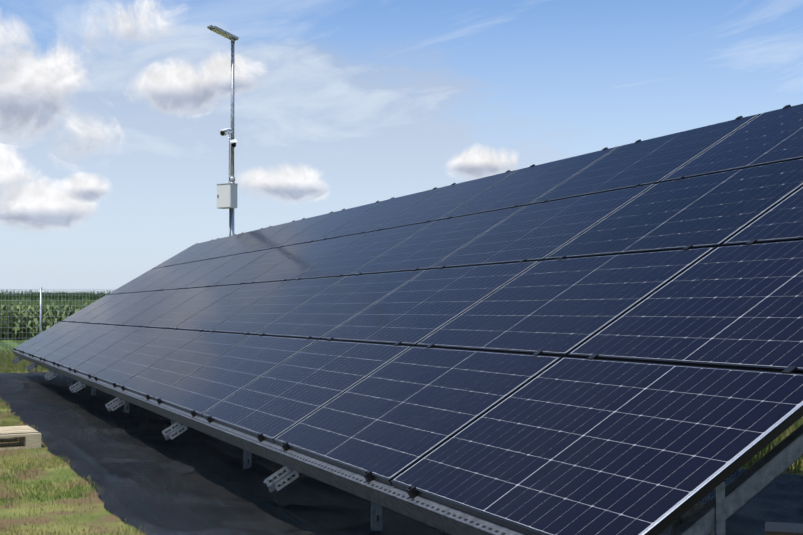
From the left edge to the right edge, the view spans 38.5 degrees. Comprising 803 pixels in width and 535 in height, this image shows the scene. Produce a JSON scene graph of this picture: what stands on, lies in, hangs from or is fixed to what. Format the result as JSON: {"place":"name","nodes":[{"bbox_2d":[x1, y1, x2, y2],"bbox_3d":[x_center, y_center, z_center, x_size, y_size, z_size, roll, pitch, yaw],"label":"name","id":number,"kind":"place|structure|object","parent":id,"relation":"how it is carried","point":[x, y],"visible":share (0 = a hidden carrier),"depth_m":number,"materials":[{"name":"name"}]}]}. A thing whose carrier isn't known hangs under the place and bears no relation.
{"place":"outdoors","nodes":[
{"label":"outdoors","id":0,"kind":"place"},
{"bbox_2d":[0,301,802,534],"bbox_3d":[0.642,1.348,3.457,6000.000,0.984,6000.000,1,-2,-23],"label":"ground","id":1,"kind":"structure","parent":0,"point":[101,515],"depth_m":7.97,"materials":[{"name":"green plant"}]},
{"bbox_2d":[0,425,40,449],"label":"wooden pallet","id":2,"kind":"object","parent":1,"relation":"on","point":[27,436],"visible":0.98,"depth_m":11.27,"materials":[{"name":"brown wood"}]},
{"bbox_2d":[0,297,99,339],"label":"maize","id":3,"kind":"object","parent":1,"relation":"on","point":[57,310],"visible":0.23,"depth_m":47.37,"materials":[{"name":"green plant"}]},
{"bbox_2d":[0,293,104,300],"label":"corn field","id":4,"kind":"structure","parent":1,"relation":"on","point":[57,295],"depth_m":258.01,"materials":[{"name":"green plant"}]},
{"bbox_2d":[0,287,106,354],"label":"fence","id":5,"kind":"object","parent":1,"relation":"on","point":[26,316],"visible":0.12,"depth_m":33.92,"materials":[{"name":"silver metal"}]},
{"bbox_2d":[0,290,110,300],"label":"tassels","id":6,"kind":"object","parent":1,"relation":"on","point":[33,297],"visible":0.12,"depth_m":247.25,"materials":[{"name":"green plant"}]},
{"bbox_2d":[0,398,144,534],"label":"grass blades","id":7,"kind":"object","parent":1,"relation":"on","point":[32,467],"depth_m":8.65,"materials":[{"name":"green plant"}]},
{"bbox_2d":[207,25,238,235],"bbox_3d":[-3.843,-1.343,24.890,0.713,7.796,0.714,1,-2,-23],"label":"light pole","id":8,"kind":"object","parent":1,"relation":"on","point":[226,195],"visible":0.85,"depth_m":25.09,"materials":[{"name":"white metal"}]},
{"bbox_2d":[0,371,802,534],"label":"ground cover membrane","id":9,"kind":"object","parent":1,"relation":"on","point":[134,463],"visible":0.25,"depth_m":8.67,"materials":[{"name":"black fabric"}]},
{"bbox_2d":[0,347,802,473],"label":"grass","id":10,"kind":"structure","parent":1,"relation":"on","point":[9,367],"depth_m":12.67,"materials":[{"name":"green plant"}]},
{"bbox_2d":[12,105,802,534],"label":"panel mounting frame","id":11,"kind":"object","parent":1,"relation":"on","point":[726,503],"visible":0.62,"depth_m":5.33,"materials":[{"name":"grey metal"}]},
{"bbox_2d":[15,104,802,534],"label":"solar panels","id":12,"kind":"object","parent":11,"relation":"on","point":[679,396],"visible":0.98,"depth_m":6.58,"materials":[{"name":"blue"}]},
{"bbox_2d":[765,522,802,534],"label":"wooden pallet","id":13,"kind":"object","parent":1,"relation":"on","point":[775,528],"visible":1,"depth_m":6.10,"materials":[{"name":"brown"}]},
{"bbox_2d":[0,0,802,293],"label":"sky","id":14,"kind":"structure","parent":0,"point":[114,156],"materials":[{"name":"blue"}]}
]}

